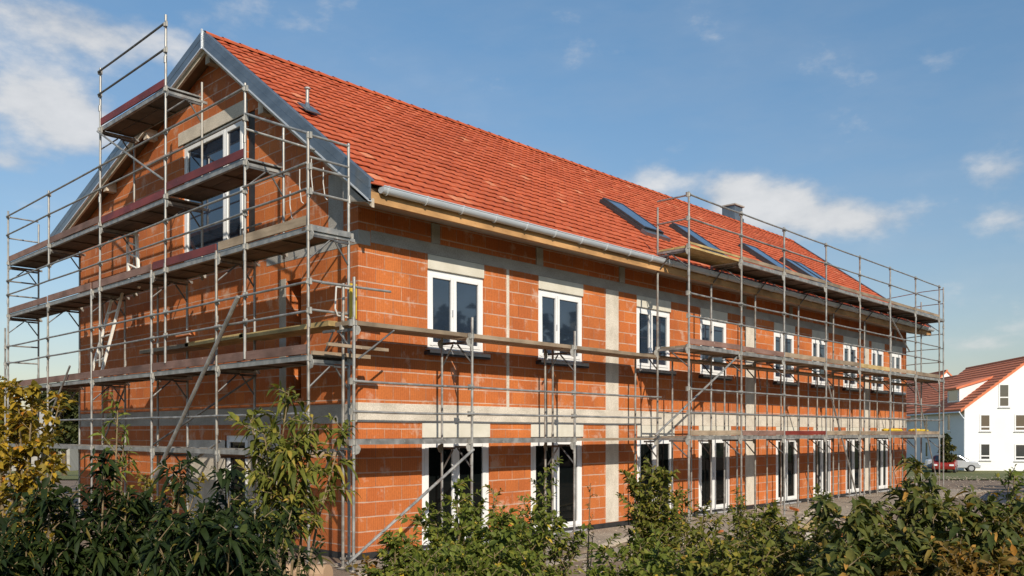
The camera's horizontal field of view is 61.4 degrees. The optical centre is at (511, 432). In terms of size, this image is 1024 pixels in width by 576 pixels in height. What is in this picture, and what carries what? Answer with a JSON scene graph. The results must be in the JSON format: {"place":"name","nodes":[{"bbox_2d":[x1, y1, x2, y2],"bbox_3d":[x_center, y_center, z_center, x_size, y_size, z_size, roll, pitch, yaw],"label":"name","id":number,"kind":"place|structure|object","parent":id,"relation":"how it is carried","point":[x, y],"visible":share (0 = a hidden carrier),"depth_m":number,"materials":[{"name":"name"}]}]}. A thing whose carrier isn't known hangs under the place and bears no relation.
{"place":"outdoors","nodes":[
{"label":"outdoors","id":0,"kind":"place"},
{"bbox_2d":[11,412,77,470],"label":"grey house","id":1,"kind":"structure","parent":0,"point":[72,458],"depth_m":75.34,"materials":[{"name":"concrete"}]},
{"bbox_2d":[261,564,332,575],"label":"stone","id":2,"kind":"object","parent":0,"point":[326,570],"visible":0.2,"depth_m":12.18,"materials":[{"name":"beige stone"}]},
{"bbox_2d":[0,0,1023,409],"label":"sky","id":3,"kind":"structure","parent":0,"point":[889,133],"materials":[{"name":"blue"}]},
{"bbox_2d":[1,476,1023,575],"bbox_3d":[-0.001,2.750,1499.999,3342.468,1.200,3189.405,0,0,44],"label":"ground","id":4,"kind":"structure","parent":0,"point":[70,483],"depth_m":25.53,"materials":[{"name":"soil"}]},
{"bbox_2d":[4,14,370,564],"bbox_3d":[-8.098,-2.970,18.686,14.930,10.240,1.236,0,0,44],"label":"scaffold","id":5,"kind":"object","parent":4,"relation":"on","point":[165,103],"visible":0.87,"depth_m":16.84,"materials":[{"name":"grey metal"}]},
{"bbox_2d":[89,293,123,378],"bbox_3d":[-9.296,-2.190,19.740,0.425,1.946,1.274,0,0,-41],"label":"ladder","id":6,"kind":"object","parent":5,"relation":"on","point":[110,335],"visible":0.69,"depth_m":19.43,"materials":[{"name":"metal"}]},
{"bbox_2d":[126,229,140,288],"bbox_3d":[-8.353,-3.887,19.020,0.195,1.584,1.351,0,0,-41],"label":"ladder","id":7,"kind":"object","parent":5,"relation":"on","point":[136,245],"visible":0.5,"depth_m":19.00,"materials":[{"name":"metal"}]},
{"bbox_2d":[175,329,194,337],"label":"clay block","id":8,"kind":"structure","parent":5,"relation":"on","point":[186,335],"depth_m":16.59,"materials":[{"name":"orange brick"}]},
{"bbox_2d":[50,28,934,559],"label":"brick building","id":9,"kind":"structure","parent":4,"relation":"on","point":[456,226],"depth_m":18.14,"materials":[{"name":"brick"}]},
{"bbox_2d":[184,117,243,261],"bbox_3d":[-6.190,-4.920,17.933,2.596,2.708,0.110,0,0,44],"label":"window","id":10,"kind":"structure","parent":9,"relation":"in","point":[229,140],"depth_m":17.86,"materials":[{"name":"white plastic"}]},
{"bbox_2d":[227,435,247,527],"bbox_3d":[-5.453,1.025,17.242,0.896,1.958,0.092,0,0,44],"label":"glass door","id":11,"kind":"structure","parent":9,"relation":"in","point":[231,442],"depth_m":17.26,"materials":[{"name":"white plastic"}]},
{"bbox_2d":[422,423,489,544],"bbox_3d":[-1.084,0.946,16.088,0.215,2.244,1.706,0,0,44],"label":"glass door","id":12,"kind":"structure","parent":9,"relation":"in","point":[431,457],"depth_m":15.97,"materials":[{"name":"white plastic"}]},
{"bbox_2d":[424,254,490,359],"bbox_3d":[-1.053,-2.308,16.038,0.330,1.816,1.580,0,0,44],"label":"window","id":13,"kind":"structure","parent":9,"relation":"in","point":[455,287],"depth_m":15.99,"materials":[{"name":"white plastic"}]},
{"bbox_2d":[531,424,582,530],"bbox_3d":[0.894,0.949,18.161,0.215,2.250,1.676,0,0,44],"label":"glass door","id":14,"kind":"structure","parent":9,"relation":"in","point":[563,503],"depth_m":18.24,"materials":[{"name":"white plastic"}]},
{"bbox_2d":[536,276,588,367],"bbox_3d":[1.015,-2.308,18.204,0.330,1.816,1.610,0,0,44],"label":"window","id":15,"kind":"structure","parent":9,"relation":"in","point":[559,301],"depth_m":18.16,"materials":[{"name":"white plastic"}]},
{"bbox_2d":[636,295,675,375],"bbox_3d":[3.376,-2.308,20.679,0.330,1.816,1.590,0,0,44],"label":"window","id":16,"kind":"structure","parent":9,"relation":"in","point":[646,306],"depth_m":20.60,"materials":[{"name":"white plastic"}]},
{"bbox_2d":[637,425,674,511],"bbox_3d":[3.396,0.946,20.783,0.215,2.244,1.566,0,0,44],"label":"glass door","id":17,"kind":"structure","parent":9,"relation":"in","point":[643,431],"depth_m":20.64,"materials":[{"name":"white plastic"}]},
{"bbox_2d":[699,426,730,510],"bbox_3d":[5.274,0.949,22.751,0.215,2.250,1.606,0,0,44],"label":"glass door","id":18,"kind":"structure","parent":9,"relation":"in","point":[717,445],"depth_m":22.70,"materials":[{"name":"white plastic"}]},
{"bbox_2d":[699,308,731,380],"bbox_3d":[5.278,-2.308,22.672,0.330,1.816,1.520,0,0,44],"label":"window","id":19,"kind":"structure","parent":9,"relation":"in","point":[718,328],"depth_m":22.66,"materials":[{"name":"white plastic"}]},
{"bbox_2d":[773,322,799,386],"bbox_3d":[8.046,-2.308,25.573,0.330,1.816,1.500,0,0,44],"label":"window","id":20,"kind":"structure","parent":9,"relation":"in","point":[778,337],"depth_m":25.51,"materials":[{"name":"white plastic"}]},
{"bbox_2d":[776,427,796,501],"bbox_3d":[8.125,0.946,25.739,0.215,2.244,1.426,0,0,44],"label":"glass door","id":21,"kind":"structure","parent":9,"relation":"in","point":[790,453],"depth_m":25.85,"materials":[{"name":"white plastic"}]},
{"bbox_2d":[811,330,831,388],"bbox_3d":[9.730,-2.308,27.338,0.330,1.816,1.360,0,0,44],"label":"window","id":22,"kind":"structure","parent":9,"relation":"in","point":[818,346],"depth_m":27.26,"materials":[{"name":"white plastic"}]},
{"bbox_2d":[813,427,831,496],"bbox_3d":[9.820,0.946,27.515,0.215,2.244,1.356,0,0,44],"label":"glass door","id":23,"kind":"structure","parent":9,"relation":"in","point":[821,454],"depth_m":27.43,"materials":[{"name":"white plastic"}]},
{"bbox_2d":[842,336,861,391],"bbox_3d":[11.380,-2.308,29.067,0.330,1.816,1.380,0,0,44],"label":"window","id":24,"kind":"structure","parent":9,"relation":"in","point":[849,352],"depth_m":29.01,"materials":[{"name":"white plastic"}]},
{"bbox_2d":[846,428,862,492],"bbox_3d":[11.535,0.946,29.313,0.215,2.244,1.386,0,0,44],"label":"glass door","id":25,"kind":"structure","parent":9,"relation":"in","point":[854,453],"depth_m":29.24,"materials":[{"name":"white plastic"}]},
{"bbox_2d":[871,342,888,393],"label":"window","id":26,"kind":"structure","parent":9,"relation":"in","point":[877,356],"depth_m":30.78,"materials":[{"name":"white plastic"}]},
{"bbox_2d":[878,428,888,488],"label":"glass door","id":27,"kind":"structure","parent":9,"relation":"in","point":[882,450],"depth_m":31.13,"materials":[{"name":"white plastic"}]},
{"bbox_2d":[892,346,905,395],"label":"window","id":28,"kind":"structure","parent":9,"relation":"in","point":[896,358],"depth_m":32.15,"materials":[{"name":"white plastic"}]},
{"bbox_2d":[803,508,822,529],"bbox_3d":[6.919,1.920,19.500,0.160,0.350,2.121,0,0,32],"label":"timber board","id":29,"kind":"object","parent":4,"relation":"on","point":[806,527],"visible":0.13,"depth_m":18.78,"materials":[{"name":"brown wood"}]},
{"bbox_2d":[788,514,841,521],"bbox_3d":[7.254,2.056,21.022,1.118,0.188,2.129,0,0,44],"label":"concrete slab","id":30,"kind":"object","parent":4,"relation":"on","point":[793,518],"visible":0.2,"depth_m":20.81,"materials":[{"name":"concrete"}]},
{"bbox_2d":[937,433,957,472],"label":"tree","id":31,"kind":"object","parent":4,"relation":"on","point":[948,455],"visible":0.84,"depth_m":70.68,"materials":[{"name":"green plant"}]},
{"bbox_2d":[980,491,1021,503],"bbox_3d":[15.222,1.979,26.935,1.392,0.342,2.604,0,0,44],"label":"tarpaulin","id":32,"kind":"object","parent":4,"relation":"on","point":[985,496],"visible":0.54,"depth_m":26.57,"materials":[{"name":"plastic"}]},
{"bbox_2d":[1,462,1023,478],"bbox_3d":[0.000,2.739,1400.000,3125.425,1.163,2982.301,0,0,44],"label":"lawn","id":33,"kind":"structure","parent":0,"point":[960,474],"depth_m":65.17,"materials":[{"name":"green plant"}]},
{"bbox_2d":[0,381,39,475],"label":"tree","id":34,"kind":"object","parent":33,"relation":"on","point":[14,409],"visible":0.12,"depth_m":45.37,"materials":[{"name":"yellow plant"}]},
{"bbox_2d":[34,389,78,475],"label":"tree","id":35,"kind":"object","parent":33,"relation":"on","point":[71,429],"visible":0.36,"depth_m":51.13,"materials":[{"name":"green plant"}]},
{"bbox_2d":[906,370,951,402],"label":"white house","id":36,"kind":"structure","parent":33,"relation":"on","point":[910,394],"depth_m":121.32,"materials":[{"name":"tile"}]},
{"bbox_2d":[906,375,956,457],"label":"white house","id":37,"kind":"structure","parent":33,"relation":"on","point":[928,391],"depth_m":106.24,"materials":[{"name":"tile"}]},
{"bbox_2d":[932,455,957,472],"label":"parked car","id":38,"kind":"object","parent":33,"relation":"on","point":[951,465],"visible":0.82,"depth_m":70.45,"materials":[{"name":"red paint"}]},
{"bbox_2d":[925,455,980,471],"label":"parked car","id":39,"kind":"object","parent":33,"relation":"on","point":[967,465],"visible":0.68,"depth_m":73.45,"materials":[{"name":"silver metal"}]},
{"bbox_2d":[906,356,1023,470],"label":"white house","id":40,"kind":"structure","parent":33,"relation":"on","point":[984,415],"depth_m":75.88,"materials":[{"name":"paint"}]},
{"bbox_2d":[925,441,927,458],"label":"window","id":41,"kind":"structure","parent":40,"relation":"in","point":[926,442],"depth_m":85.83,"materials":[{"name":"grey glass"}]},
{"bbox_2d":[925,415,927,429],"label":"window","id":42,"kind":"structure","parent":40,"relation":"in","point":[926,416],"depth_m":85.83,"materials":[{"name":"grey glass"}]},
{"bbox_2d":[947,414,950,430],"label":"window","id":43,"kind":"structure","parent":40,"relation":"in","point":[948,415],"depth_m":79.70,"materials":[{"name":"grey glass"}]},
{"bbox_2d":[979,443,990,460],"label":"window","id":44,"kind":"structure","parent":40,"relation":"in","point":[985,448],"depth_m":75.74,"materials":[{"name":"white plastic"}]},
{"bbox_2d":[979,414,991,431],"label":"window","id":45,"kind":"structure","parent":40,"relation":"in","point":[985,419],"depth_m":75.74,"materials":[{"name":"white plastic"}]},
{"bbox_2d":[998,384,1010,407],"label":"window","id":46,"kind":"structure","parent":40,"relation":"in","point":[1004,389],"depth_m":75.53,"materials":[{"name":"white plastic"}]},
{"bbox_2d":[1014,444,1023,461],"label":"window","id":47,"kind":"structure","parent":40,"relation":"in","point":[1018,448],"depth_m":75.36,"materials":[{"name":"white plastic"}]},
{"bbox_2d":[1014,414,1023,431],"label":"window","id":48,"kind":"structure","parent":40,"relation":"in","point":[1018,418],"depth_m":75.36,"materials":[{"name":"white plastic"}]},
{"bbox_2d":[330,489,989,570],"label":"path","id":49,"kind":"structure","parent":0,"point":[599,535],"depth_m":20.63,"materials":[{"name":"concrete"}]},
{"bbox_2d":[321,277,661,571],"bbox_3d":[0.074,-0.130,16.357,0.670,4.560,8.882,0,0,44],"label":"scaffold","id":50,"kind":"object","parent":49,"relation":"on","point":[354,326],"visible":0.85,"depth_m":15.13,"materials":[{"name":"grey metal"}]},
{"bbox_2d":[349,283,356,318],"bbox_3d":[-2.518,-2.085,13.662,0.030,0.550,0.120,0,0,44],"label":"formwork board","id":51,"kind":"object","parent":50,"relation":"on","point":[350,300],"visible":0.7,"depth_m":13.63,"materials":[{"name":"yellow paint"}]},
{"bbox_2d":[549,541,632,557],"bbox_3d":[1.494,2.080,15.550,0.240,0.050,2.457,0,0,39],"label":"timber board","id":52,"kind":"object","parent":49,"relation":"on","point":[583,550],"visible":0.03,"depth_m":15.31,"materials":[{"name":"brown wood"}]},
{"bbox_2d":[599,536,633,547],"bbox_3d":[2.693,2.050,17.400,0.180,0.050,4.160,0,0,30],"label":"timber board","id":53,"kind":"object","parent":52,"relation":"on","point":[617,542],"visible":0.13,"depth_m":15.98,"materials":[{"name":"beige wood"}]},
{"bbox_2d":[644,191,944,525],"bbox_3d":[8.778,-1.575,26.564,3.570,7.450,19.490,0,0,44],"label":"scaffold","id":54,"kind":"object","parent":49,"relation":"on","point":[741,267],"visible":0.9,"depth_m":23.38,"materials":[{"name":"metal"}]},
{"bbox_2d":[882,428,902,430],"bbox_3d":[12.535,-0.098,28.438,0.368,0.097,1.079,0,0,44],"label":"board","id":55,"kind":"object","parent":54,"relation":"on","point":[892,429],"visible":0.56,"depth_m":28.16,"materials":[{"name":"yellow paint"}]},
{"bbox_2d":[908,429,928,430],"bbox_3d":[14.252,-0.098,30.238,0.368,0.096,1.200,0,0,44],"label":"board","id":56,"kind":"object","parent":54,"relation":"on","point":[917,430],"visible":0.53,"depth_m":29.86,"materials":[{"name":"yellow paint"}]},
{"bbox_2d":[793,506,822,527],"bbox_3d":[7.466,2.050,21.500,0.220,0.080,5.552,0,0,26],"label":"timber board","id":57,"kind":"object","parent":49,"relation":"on","point":[808,519],"visible":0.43,"depth_m":20.01,"materials":[{"name":"beige wood"}]},
{"label":"lawn","id":58,"kind":"structure","parent":0,"visible":0},
{"bbox_2d":[0,376,78,569],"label":"yellow bush","id":59,"kind":"object","parent":58,"relation":"on","point":[47,463],"visible":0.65,"depth_m":9.46,"materials":[{"name":"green plant"}]},
{"bbox_2d":[0,477,112,575],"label":"dark shrub","id":60,"kind":"object","parent":58,"relation":"on","point":[15,561],"visible":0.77,"depth_m":6.54,"materials":[{"name":"green plant"}]},
{"bbox_2d":[28,448,166,575],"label":"dark shrub","id":61,"kind":"object","parent":58,"relation":"on","point":[129,540],"visible":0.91,"depth_m":6.83,"materials":[{"name":"green plant"}]},
{"bbox_2d":[89,392,140,539],"bbox_3d":[-3.687,0.885,8.014,0.413,2.531,0.512,0,0,3],"label":"thin sapling","id":62,"kind":"object","parent":58,"relation":"on","point":[124,460],"visible":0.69,"depth_m":7.99,"materials":[{"name":"green plant"}]},
{"bbox_2d":[124,470,209,575],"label":"yellow bush","id":63,"kind":"object","parent":58,"relation":"on","point":[149,482],"visible":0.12,"depth_m":9.21,"materials":[{"name":"green plant"}]},
{"bbox_2d":[136,450,232,575],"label":"dark shrub","id":64,"kind":"object","parent":58,"relation":"on","point":[163,514],"visible":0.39,"depth_m":6.62,"materials":[{"name":"green plant"}]},
{"bbox_2d":[132,504,280,575],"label":"dark shrub","id":65,"kind":"object","parent":58,"relation":"on","point":[208,564],"visible":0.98,"depth_m":6.03,"materials":[{"name":"green plant"}]},
{"bbox_2d":[183,465,310,575],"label":"dark shrub","id":66,"kind":"object","parent":58,"relation":"on","point":[256,526],"visible":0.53,"depth_m":6.48,"materials":[{"name":"green plant"}]},
{"bbox_2d":[223,380,361,575],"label":"olive sapling","id":67,"kind":"object","parent":58,"relation":"on","point":[281,470],"visible":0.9,"depth_m":7.92,"materials":[{"name":"green plant"}]},
{"bbox_2d":[280,534,333,575],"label":"olive sapling","id":68,"kind":"object","parent":58,"relation":"on","point":[306,567],"visible":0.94,"depth_m":7.05,"materials":[{"name":"green plant"}]},
{"bbox_2d":[345,554,387,575],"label":"autumn shrub","id":69,"kind":"object","parent":58,"relation":"on","point":[366,559],"visible":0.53,"depth_m":8.40,"materials":[{"name":"orange plant"}]},
{"bbox_2d":[357,526,447,575],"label":"green bush","id":70,"kind":"object","parent":58,"relation":"on","point":[398,558],"visible":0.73,"depth_m":8.22,"materials":[{"name":"green plant"}]},
{"bbox_2d":[404,539,549,575],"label":"green bush","id":71,"kind":"object","parent":58,"relation":"on","point":[527,562],"visible":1,"depth_m":7.11,"materials":[{"name":"green plant"}]},
{"bbox_2d":[395,476,568,575],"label":"green bush","id":72,"kind":"object","parent":58,"relation":"on","point":[503,532],"visible":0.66,"depth_m":8.52,"materials":[{"name":"green plant"}]},
{"bbox_2d":[482,484,506,535],"bbox_3d":[-0.228,1.342,8.992,0.387,1.618,0.391,0,0,44],"label":"leafy shoot","id":73,"kind":"object","parent":58,"relation":"on","point":[496,494],"visible":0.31,"depth_m":9.00,"materials":[{"name":"green plant"}]},
{"bbox_2d":[516,456,593,575],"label":"green bush","id":74,"kind":"object","parent":58,"relation":"on","point":[557,549],"visible":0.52,"depth_m":9.08,"materials":[{"name":"green plant"}]},
{"bbox_2d":[582,483,597,575],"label":"weed","id":75,"kind":"object","parent":58,"relation":"on","point":[588,566],"visible":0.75,"depth_m":10.57,"materials":[{"name":"green plant"}]},
{"bbox_2d":[581,523,716,575],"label":"green bush","id":76,"kind":"object","parent":58,"relation":"on","point":[654,561],"visible":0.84,"depth_m":7.42,"materials":[{"name":"green plant"}]},
{"bbox_2d":[615,455,688,569],"bbox_3d":[1.542,1.198,9.605,0.895,1.909,0.989,0,0,6],"label":"green bush","id":77,"kind":"object","parent":58,"relation":"on","point":[641,517],"visible":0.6,"depth_m":9.45,"materials":[{"name":"green plant"}]},
{"bbox_2d":[673,482,694,569],"bbox_3d":[1.939,1.351,9.805,0.324,1.601,0.345,0,0,0],"label":"leafy shoot","id":78,"kind":"object","parent":58,"relation":"on","point":[685,500],"visible":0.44,"depth_m":9.83,"materials":[{"name":"green plant"}]},
{"bbox_2d":[680,500,735,571],"bbox_3d":[2.291,1.461,9.964,0.892,1.383,0.894,0,0,44],"label":"green bush","id":79,"kind":"object","parent":58,"relation":"on","point":[701,522],"visible":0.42,"depth_m":9.95,"materials":[{"name":"green plant"}]},
{"bbox_2d":[666,523,779,575],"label":"green bush","id":80,"kind":"object","parent":58,"relation":"on","point":[745,564],"visible":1,"depth_m":6.96,"materials":[{"name":"green plant"}]},
{"bbox_2d":[724,486,751,540],"bbox_3d":[2.687,1.387,10.178,0.349,1.527,0.432,0,0,7],"label":"leafy shoot","id":81,"kind":"object","parent":58,"relation":"on","point":[740,507],"visible":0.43,"depth_m":10.16,"materials":[{"name":"green plant"}]},
{"bbox_2d":[709,523,816,575],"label":"green bush","id":82,"kind":"object","parent":58,"relation":"on","point":[783,538],"visible":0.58,"depth_m":7.42,"materials":[{"name":"green plant"}]},
{"bbox_2d":[726,500,824,575],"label":"green bush","id":83,"kind":"object","parent":58,"relation":"on","point":[767,517],"visible":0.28,"depth_m":8.97,"materials":[{"name":"green plant"}]},
{"bbox_2d":[807,483,834,554],"bbox_3d":[3.377,1.348,9.439,0.505,1.605,0.302,0,0,44],"label":"leafy shoot","id":84,"kind":"object","parent":58,"relation":"on","point":[823,493],"visible":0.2,"depth_m":9.41,"materials":[{"name":"green plant"}]},
{"bbox_2d":[784,530,916,575],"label":"dull shrub","id":85,"kind":"object","parent":58,"relation":"on","point":[835,561],"visible":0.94,"depth_m":6.26,"materials":[{"name":"green plant"}]},
{"bbox_2d":[800,494,927,575],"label":"dull shrub","id":86,"kind":"object","parent":58,"relation":"on","point":[859,529],"visible":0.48,"depth_m":6.69,"materials":[{"name":"green plant"}]},
{"bbox_2d":[821,550,975,575],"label":"autumn shrub","id":87,"kind":"object","parent":58,"relation":"on","point":[948,570],"visible":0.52,"depth_m":6.17,"materials":[{"name":"orange plant"}]},
{"bbox_2d":[873,454,966,575],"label":"dull shrub","id":88,"kind":"object","parent":58,"relation":"on","point":[907,485],"visible":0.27,"depth_m":7.32,"materials":[{"name":"green plant"}]},
{"bbox_2d":[903,484,1023,575],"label":"dull shrub","id":89,"kind":"object","parent":58,"relation":"on","point":[999,531],"visible":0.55,"depth_m":6.68,"materials":[{"name":"green plant"}]},
{"bbox_2d":[932,537,1023,575],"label":"autumn shrub","id":90,"kind":"object","parent":58,"relation":"on","point":[969,566],"visible":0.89,"depth_m":6.22,"materials":[{"name":"orange plant"}]},
{"bbox_2d":[970,494,1023,553],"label":"autumn shrub","id":91,"kind":"object","parent":58,"relation":"on","point":[1022,529],"visible":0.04,"depth_m":7.40,"materials":[{"name":"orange plant"}]},
{"bbox_2d":[986,464,1023,546],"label":"green bush","id":92,"kind":"object","parent":58,"relation":"on","point":[1014,490],"visible":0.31,"depth_m":8.59,"materials":[{"name":"green plant"}]}
]}

